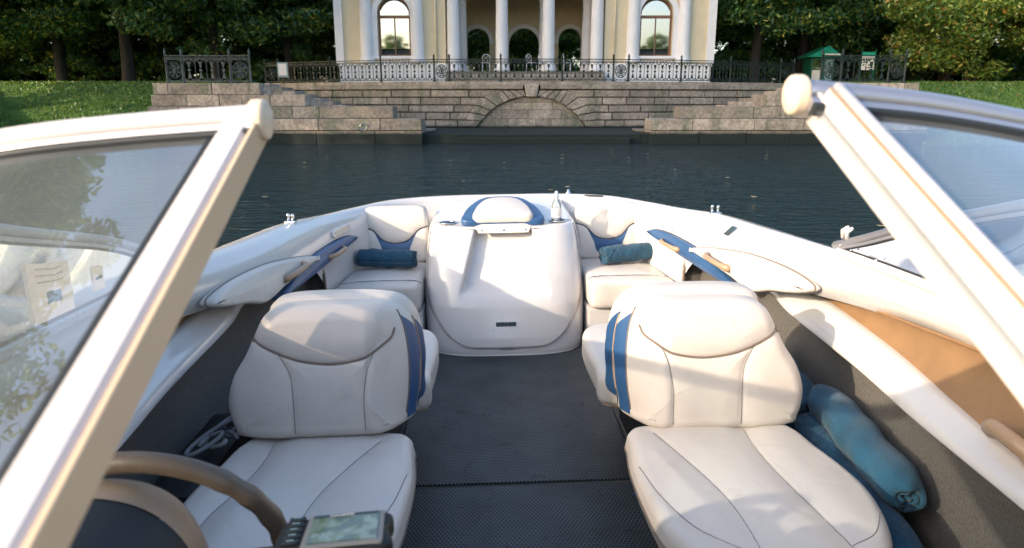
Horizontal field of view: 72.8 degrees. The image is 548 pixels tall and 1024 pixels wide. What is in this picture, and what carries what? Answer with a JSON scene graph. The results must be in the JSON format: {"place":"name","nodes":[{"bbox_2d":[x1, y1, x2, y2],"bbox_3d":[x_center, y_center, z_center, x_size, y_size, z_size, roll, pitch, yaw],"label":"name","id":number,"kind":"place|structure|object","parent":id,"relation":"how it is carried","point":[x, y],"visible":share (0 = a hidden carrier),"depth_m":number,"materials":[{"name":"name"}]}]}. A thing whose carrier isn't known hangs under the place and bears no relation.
{"place":"outdoors","nodes":[
{"label":"outdoors","id":0,"kind":"place"},
{"bbox_2d":[0,143,1023,248],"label":"water","id":1,"kind":"structure","parent":0,"point":[809,192],"depth_m":14.72,"materials":[{"name":"teal liquid"}]},
{"bbox_2d":[0,74,1023,547],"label":"motorboat","id":2,"kind":"object","parent":1,"relation":"on","point":[304,352],"visible":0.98,"depth_m":2.08,"materials":[{"name":"white plastic"}]},
{"bbox_2d":[143,413,253,518],"bbox_3d":[-1.046,0.772,2.419,0.170,0.360,0.600,-1,14,-2],"label":"gear bag","id":3,"kind":"object","parent":2,"relation":"on","point":[182,490],"visible":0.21,"depth_m":2.33,"materials":[{"name":"black fabric"}]},
{"bbox_2d":[184,415,240,457],"bbox_3d":[-0.940,0.498,2.377,0.155,0.108,0.385,4,14,14],"label":"mooring rope","id":4,"kind":"object","parent":3,"relation":"on","point":[202,443],"visible":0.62,"depth_m":2.28,"materials":[{"name":"grey"}]},
{"bbox_2d":[356,248,417,267],"bbox_3d":[-0.799,-0.100,4.436,0.384,0.124,0.141,2,14,9],"label":"rolled towel","id":5,"kind":"object","parent":2,"relation":"on","point":[390,258],"visible":1,"depth_m":4.39,"materials":[{"name":"blue fabric"}]},
{"bbox_2d":[405,351,630,486],"bbox_3d":[-0.007,0.662,3.516,1.000,0.014,1.475,-2,14,-2],"label":"floor mat","id":6,"kind":"object","parent":2,"relation":"on","point":[483,420],"visible":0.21,"depth_m":3.27,"materials":[{"name":"rubber"}]},
{"bbox_2d":[401,482,658,547],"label":"floor mat","id":7,"kind":"object","parent":2,"relation":"on","point":[597,515],"visible":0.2,"depth_m":2.56,"materials":[{"name":"rubber"}]},
{"bbox_2d":[551,191,561,220],"bbox_3d":[0.284,-0.436,4.435,0.067,0.187,0.068,-1,14,-2],"label":"water bottle","id":8,"kind":"object","parent":2,"relation":"on","point":[556,212],"visible":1,"depth_m":4.42,"materials":[{"name":"clear plastic"}]},
{"bbox_2d":[599,242,652,264],"bbox_3d":[0.745,-0.135,4.489,0.373,0.124,0.138,-5,15,-19],"label":"rolled towel","id":9,"kind":"object","parent":2,"relation":"on","point":[621,253],"visible":1,"depth_m":4.43,"materials":[{"name":"blue fabric"}]},
{"bbox_2d":[785,422,794,429],"bbox_3d":[1.103,0.695,2.634,0.241,0.338,0.541,-1,14,-2],"label":"folded towel","id":10,"kind":"object","parent":2,"relation":"on","point":[790,425],"depth_m":2.58,"materials":[{"name":"blue fabric"}]},
{"bbox_2d":[785,346,813,414],"bbox_3d":[1.079,0.421,2.744,0.166,0.217,0.504,-1,14,-2],"label":"rolled towel","id":11,"kind":"object","parent":10,"relation":"on","point":[807,384],"visible":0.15,"depth_m":2.56,"materials":[{"name":"blue fabric"}]},
{"bbox_3d":[1.122,0.925,2.073,0.187,0.179,0.635,-1,14,-2],"label":"rolled towel","id":12,"kind":"object","parent":2,"relation":"on","visible":0},
{"bbox_2d":[793,412,923,547],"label":"rolled towel","id":13,"kind":"object","parent":12,"relation":"on","point":[809,427],"visible":0.4,"depth_m":2.16,"materials":[{"name":"blue fabric"}]},
{"bbox_2d":[807,384,926,512],"bbox_3d":[1.138,0.553,2.269,0.161,0.182,0.614,-1,14,-2],"label":"rolled towel","id":14,"kind":"object","parent":13,"relation":"on","point":[887,471],"visible":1,"depth_m":2.15,"materials":[{"name":"blue fabric"}]},
{"bbox_2d":[423,127,648,143],"bbox_3d":[0.650,-5.818,31.118,12.488,1.190,8.000,0,14,0],"label":"landing stage","id":15,"kind":"object","parent":1,"relation":"in","point":[586,135],"visible":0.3,"depth_m":27.51,"materials":[{"name":"grey stone"}]},
{"bbox_2d":[632,87,782,132],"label":"stone stairs","id":16,"kind":"structure","parent":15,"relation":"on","point":[754,100],"depth_m":28.37,"materials":[{"name":"grey stone"}]},
{"bbox_2d":[0,80,1023,144],"bbox_3d":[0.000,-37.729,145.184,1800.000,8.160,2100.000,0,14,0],"label":"ground","id":17,"kind":"structure","parent":0,"point":[25,116],"depth_m":30.38,"materials":[{"name":"green plant"}]},
{"bbox_2d":[0,40,26,57],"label":"park tree","id":18,"kind":"object","parent":17,"relation":"on","point":[3,52],"visible":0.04,"depth_m":45.39,"materials":[{"name":"green plant"}]},
{"bbox_2d":[0,0,42,50],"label":"park tree","id":19,"kind":"object","parent":17,"relation":"on","point":[12,35],"visible":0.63,"depth_m":37.64,"materials":[{"name":"green plant"}]},
{"bbox_2d":[0,48,45,81],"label":"bush","id":20,"kind":"object","parent":17,"relation":"on","point":[6,60],"visible":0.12,"depth_m":46.21,"materials":[{"name":"green plant"}]},
{"bbox_2d":[0,51,66,81],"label":"bush","id":21,"kind":"object","parent":17,"relation":"on","point":[23,67],"visible":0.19,"depth_m":45.07,"materials":[{"name":"green plant"}]},
{"bbox_2d":[0,0,115,81],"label":"park tree","id":22,"kind":"object","parent":17,"relation":"on","point":[58,27],"visible":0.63,"depth_m":37.12,"materials":[{"name":"green plant"}]},
{"bbox_2d":[9,6,144,79],"bbox_3d":[-27.232,-18.913,43.664,12.920,14.544,13.155,0,14,0],"label":"park tree","id":23,"kind":"object","parent":17,"relation":"on","point":[114,35],"visible":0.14,"depth_m":43.99,"materials":[{"name":"green plant"}]},
{"bbox_2d":[18,36,137,81],"bbox_3d":[-27.238,-13.451,45.151,7.268,3.907,7.436,0,14,0],"label":"bush","id":24,"kind":"object","parent":17,"relation":"on","point":[83,58],"visible":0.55,"depth_m":43.17,"materials":[{"name":"green plant"}]},
{"bbox_2d":[21,28,142,44],"bbox_3d":[-32.303,-20.867,50.273,14.012,15.104,13.737,-13,19,-42],"label":"park tree","id":25,"kind":"object","parent":17,"relation":"on","point":[49,40],"visible":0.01,"depth_m":47.50,"materials":[{"name":"green plant"}]},
{"bbox_2d":[21,0,206,81],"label":"park tree","id":26,"kind":"object","parent":17,"relation":"on","point":[124,18],"visible":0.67,"depth_m":36.66,"materials":[{"name":"green plant"}]},
{"bbox_2d":[89,40,156,81],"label":"bush","id":27,"kind":"object","parent":17,"relation":"on","point":[143,50],"visible":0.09,"depth_m":45.23,"materials":[{"name":"green plant"}]},
{"bbox_2d":[104,43,206,81],"bbox_3d":[-23.242,-13.476,45.701,6.282,3.555,6.899,-13,19,-43],"label":"bush","id":28,"kind":"object","parent":17,"relation":"on","point":[140,73],"visible":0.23,"depth_m":43.93,"materials":[{"name":"green plant"}]},
{"bbox_2d":[87,8,223,46],"bbox_3d":[-21.453,-19.212,44.551,12.165,14.705,13.510,-6,15,-22],"label":"park tree","id":29,"kind":"object","parent":17,"relation":"on","point":[186,34],"visible":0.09,"depth_m":43.24,"materials":[{"name":"green plant"}]},
{"bbox_2d":[131,24,223,42],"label":"park tree","id":30,"kind":"object","parent":17,"relation":"on","point":[145,39],"depth_m":50.62,"materials":[{"name":"green plant"}]},
{"bbox_2d":[135,36,227,81],"bbox_3d":[-21.372,-13.727,46.090,7.226,4.018,7.902,0,14,0],"label":"bush","id":31,"kind":"object","parent":17,"relation":"on","point":[159,64],"visible":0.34,"depth_m":43.52,"materials":[{"name":"green plant"}]},
{"bbox_2d":[103,0,295,82],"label":"park tree","id":32,"kind":"object","parent":17,"relation":"on","point":[241,29],"visible":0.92,"depth_m":38.03,"materials":[{"name":"green plant"}]},
{"bbox_2d":[189,40,273,80],"bbox_3d":[-18.929,-14.331,48.485,7.532,4.002,7.621,0,14,0],"label":"bush","id":33,"kind":"object","parent":17,"relation":"on","point":[231,48],"visible":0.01,"depth_m":46.87,"materials":[{"name":"green plant"}]},
{"bbox_2d":[210,48,297,82],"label":"bush","id":34,"kind":"object","parent":17,"relation":"on","point":[259,56],"visible":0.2,"depth_m":43.07,"materials":[{"name":"green plant"}]},
{"bbox_2d":[196,0,333,82],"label":"park tree","id":35,"kind":"object","parent":17,"relation":"on","point":[306,10],"visible":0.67,"depth_m":39.27,"materials":[{"name":"green plant"}]},
{"bbox_2d":[220,37,336,82],"bbox_3d":[-14.728,-13.112,44.004,7.260,3.764,6.880,0,14,0],"label":"bush","id":36,"kind":"object","parent":17,"relation":"on","point":[300,52],"visible":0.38,"depth_m":41.91,"materials":[{"name":"green plant"}]},
{"bbox_2d":[220,0,338,75],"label":"park tree","id":37,"kind":"object","parent":17,"relation":"on","point":[315,43],"visible":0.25,"depth_m":42.92,"materials":[{"name":"green plant"}]},
{"bbox_2d":[148,83,425,143],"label":"granite pier","id":38,"kind":"structure","parent":17,"relation":"on","point":[298,119],"depth_m":27.16,"materials":[{"name":"grey stone"}]},
{"bbox_2d":[163,48,252,82],"bbox_3d":[-12.125,-8.316,27.710,3.500,1.360,0.143,0,14,0],"label":"iron fence","id":39,"kind":"object","parent":38,"relation":"on","point":[182,70],"visible":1,"depth_m":27.70,"materials":[{"name":"black metal"}]},
{"bbox_2d":[263,84,435,132],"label":"stone stairs","id":40,"kind":"structure","parent":38,"relation":"on","point":[273,89],"depth_m":28.12,"materials":[{"name":"grey stone"}]},
{"bbox_2d":[270,44,339,82],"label":"bush","id":41,"kind":"object","parent":17,"relation":"on","point":[332,50],"visible":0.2,"depth_m":43.81,"materials":[{"name":"green plant"}]},
{"bbox_2d":[325,27,334,45],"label":"park tree","id":42,"kind":"object","parent":17,"relation":"on","point":[327,39],"visible":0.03,"depth_m":48.27,"materials":[{"name":"green plant"}]},
{"bbox_2d":[468,29,488,64],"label":"park tree","id":43,"kind":"object","parent":17,"relation":"on","point":[470,55],"depth_m":54.93,"materials":[{"name":"green plant"}]},
{"bbox_2d":[468,40,525,70],"bbox_3d":[-2.391,-23.763,63.070,13.271,14.602,14.739,-8,16,-29],"label":"park tree","id":44,"kind":"object","parent":17,"relation":"on","point":[475,67],"visible":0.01,"depth_m":62.40,"materials":[{"name":"green plant"}]},
{"bbox_2d":[467,29,579,70],"bbox_3d":[0.557,-20.536,52.533,12.165,13.385,13.510,-8,16,-28],"label":"park tree","id":45,"kind":"object","parent":17,"relation":"on","point":[525,38],"visible":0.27,"depth_m":51.00,"materials":[{"name":"green plant"}]},
{"bbox_2d":[266,81,784,127],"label":"embankment wall","id":46,"kind":"structure","parent":17,"relation":"on","point":[530,104],"depth_m":34.22,"materials":[{"name":"grey stone"}]},
{"bbox_2d":[333,0,717,81],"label":"pavilion","id":47,"kind":"structure","parent":46,"relation":"on","point":[408,30],"depth_m":38.00,"materials":[{"name":"beige paint"}]},
{"bbox_2d":[371,0,411,58],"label":"window","id":48,"kind":"structure","parent":47,"relation":"in","point":[394,19],"depth_m":38.10,"materials":[{"name":"white paint"}]},
{"bbox_2d":[482,54,489,70],"bbox_3d":[-1.430,-11.595,38.134,0.448,0.935,0.456,0,14,0],"label":"cafe chair","id":49,"kind":"object","parent":47,"relation":"on","point":[486,62],"visible":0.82,"depth_m":38.22,"materials":[{"name":"white paint"}]},
{"bbox_2d":[526,54,536,70],"bbox_3d":[1.064,-11.582,38.084,0.456,0.935,0.448,13,19,43],"label":"cafe chair","id":50,"kind":"object","parent":47,"relation":"on","point":[531,62],"visible":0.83,"depth_m":38.10,"materials":[{"name":"white paint"}]},
{"bbox_2d":[639,0,678,58],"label":"window","id":51,"kind":"structure","parent":47,"relation":"in","point":[656,23],"depth_m":38.10,"materials":[{"name":"white paint"}]},
{"bbox_2d":[263,52,795,82],"bbox_3d":[0.950,-10.581,35.850,28.950,1.360,4.245,0,14,0],"label":"iron fence","id":52,"kind":"object","parent":46,"relation":"on","point":[614,72],"visible":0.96,"depth_m":34.80,"materials":[{"name":"black metal"}]},
{"bbox_2d":[277,62,288,76],"bbox_3d":[-11.875,-10.567,35.969,0.550,0.750,0.045,0,14,0],"label":"notice board","id":53,"kind":"object","parent":52,"relation":"attached to","point":[282,69],"visible":1,"depth_m":35.94,"materials":[{"name":"white paper"}]},
{"bbox_2d":[518,44,579,70],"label":"park tree","id":54,"kind":"object","parent":17,"relation":"on","point":[575,52],"visible":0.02,"depth_m":61.87,"materials":[{"name":"green plant"}]},
{"bbox_2d":[529,42,579,54],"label":"park tree","id":55,"kind":"object","parent":17,"relation":"on","point":[570,48],"visible":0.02,"depth_m":56.66,"materials":[{"name":"green plant"}]},
{"bbox_2d":[710,54,735,81],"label":"bush","id":56,"kind":"object","parent":17,"relation":"on","point":[722,75],"visible":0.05,"depth_m":45.78,"materials":[{"name":"green plant"}]},
{"bbox_2d":[714,43,776,69],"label":"bush","id":57,"kind":"object","parent":17,"relation":"on","point":[740,48],"visible":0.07,"depth_m":48.69,"materials":[{"name":"green plant"}]},
{"bbox_2d":[710,49,785,82],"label":"bush","id":58,"kind":"object","parent":17,"relation":"on","point":[741,55],"visible":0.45,"depth_m":44.48,"materials":[{"name":"green plant"}]},
{"bbox_2d":[714,8,799,67],"bbox_3d":[16.877,-20.424,49.607,12.923,14.544,13.284,0,14,0],"label":"park tree","id":59,"kind":"object","parent":17,"relation":"on","point":[722,38],"visible":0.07,"depth_m":49.92,"materials":[{"name":"green plant"}]},
{"bbox_2d":[734,43,814,82],"bbox_3d":[18.928,-14.466,49.343,6.628,3.751,7.278,12,19,41],"label":"bush","id":60,"kind":"object","parent":17,"relation":"on","point":[779,53],"visible":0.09,"depth_m":47.65,"materials":[{"name":"green plant"}]},
{"bbox_2d":[716,0,851,82],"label":"park tree","id":61,"kind":"object","parent":17,"relation":"on","point":[738,12],"visible":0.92,"depth_m":38.94,"materials":[{"name":"green plant"}]},
{"bbox_2d":[645,83,927,143],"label":"granite pier","id":62,"kind":"structure","parent":17,"relation":"on","point":[769,120],"depth_m":27.08,"materials":[{"name":"grey stone"}]},
{"bbox_2d":[819,48,908,82],"bbox_3d":[14.025,-8.316,27.710,3.500,1.360,0.143,0,14,0],"label":"iron fence","id":63,"kind":"object","parent":62,"relation":"on","point":[842,61],"visible":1,"depth_m":27.70,"materials":[{"name":"black metal"}]},
{"bbox_2d":[723,0,883,73],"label":"park tree","id":64,"kind":"object","parent":17,"relation":"on","point":[855,8],"visible":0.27,"depth_m":42.11,"materials":[{"name":"green plant"}]},
{"bbox_2d":[744,12,877,46],"bbox_3d":[23.605,-21.576,52.247,13.271,15.562,14.739,-7,16,-27],"label":"park tree","id":65,"kind":"object","parent":17,"relation":"on","point":[810,41],"visible":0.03,"depth_m":50.90,"materials":[{"name":"green plant"}]},
{"bbox_2d":[796,46,841,81],"bbox_3d":[18.600,-12.582,42.172,2.100,2.350,2.070,0,14,0],"label":"kiosk","id":66,"kind":"object","parent":17,"relation":"on","point":[811,65],"visible":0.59,"depth_m":41.66,"materials":[{"name":"teal paint"}]},
{"bbox_2d":[811,70,819,79],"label":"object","id":67,"kind":"structure","parent":66,"relation":"in","point":[815,73],"depth_m":41.73,"materials":[{"name":"white paper"}]},
{"bbox_2d":[812,60,820,68],"bbox_3d":[18.275,-12.538,41.586,0.550,0.550,0.030,0,14,0],"label":"window","id":68,"kind":"structure","parent":66,"relation":"in","point":[816,63],"depth_m":41.57,"materials":[{"name":"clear glass"}]},
{"bbox_2d":[824,60,832,80],"bbox_3d":[18.975,-12.199,41.670,0.450,1.250,0.030,0,14,0],"label":"window","id":69,"kind":"structure","parent":66,"relation":"in","point":[826,79],"depth_m":41.66,"materials":[{"name":"grey glass"}]},
{"bbox_2d":[774,38,887,81],"bbox_3d":[21.522,-13.995,47.063,8.072,4.082,7.447,0,14,0],"label":"bush","id":70,"kind":"object","parent":17,"relation":"on","point":[792,46],"visible":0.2,"depth_m":45.21,"materials":[{"name":"green plant"}]},
{"bbox_2d":[794,0,939,81],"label":"park tree","id":71,"kind":"object","parent":17,"relation":"on","point":[882,25],"visible":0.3,"depth_m":44.05,"materials":[{"name":"green plant"}]},
{"bbox_2d":[858,49,876,81],"bbox_3d":[20.600,-11.911,40.312,0.860,2.150,0.065,0,14,0],"label":"park sign","id":72,"kind":"object","parent":17,"relation":"on","point":[863,64],"visible":0.51,"depth_m":40.22,"materials":[{"name":"teal paint"}]},
{"bbox_2d":[842,61,907,79],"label":"bush","id":73,"kind":"object","parent":17,"relation":"on","point":[893,69],"depth_m":48.52,"materials":[{"name":"green plant"}]},
{"bbox_2d":[878,44,961,81],"bbox_3d":[27.564,-14.431,48.784,7.584,4.077,7.760,0,14,0],"label":"bush","id":74,"kind":"object","parent":17,"relation":"on","point":[912,78],"visible":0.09,"depth_m":47.23,"materials":[{"name":"green plant"}]},
{"bbox_2d":[880,48,963,81],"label":"bush","id":75,"kind":"object","parent":17,"relation":"on","point":[927,77],"visible":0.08,"depth_m":48.22,"materials":[{"name":"green plant"}]},
{"bbox_2d":[858,0,1023,81],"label":"park tree","id":76,"kind":"object","parent":17,"relation":"on","point":[944,77],"visible":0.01,"depth_m":43.08,"materials":[{"name":"green plant"}]},
{"bbox_2d":[876,0,1023,81],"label":"maple tree","id":77,"kind":"object","parent":17,"relation":"on","point":[961,24],"visible":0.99,"depth_m":36.17,"materials":[{"name":"green plant"}]},
{"bbox_2d":[923,42,1023,81],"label":"bush","id":78,"kind":"object","parent":17,"relation":"on","point":[1015,72],"visible":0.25,"depth_m":44.61,"materials":[{"name":"green plant"}]},
{"bbox_2d":[954,57,1023,79],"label":"bush","id":79,"kind":"object","parent":17,"relation":"on","point":[990,58],"visible":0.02,"depth_m":47.37,"materials":[{"name":"green plant"}]},
{"bbox_2d":[977,21,1014,79],"bbox_3d":[31.702,-20.093,44.306,13.737,16.544,14.012,13,19,43],"label":"park tree","id":80,"kind":"object","parent":17,"relation":"on","point":[988,49],"depth_m":45.48,"materials":[{"name":"green plant"}]},
{"bbox_2d":[998,1,1023,55],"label":"maple tree","id":81,"kind":"object","parent":17,"relation":"on","point":[1022,49],"visible":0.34,"depth_m":37.63,"materials":[{"name":"green plant"}]},
{"bbox_2d":[20,36,1023,82],"label":"sky","id":82,"kind":"structure","parent":0,"point":[998,36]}
]}

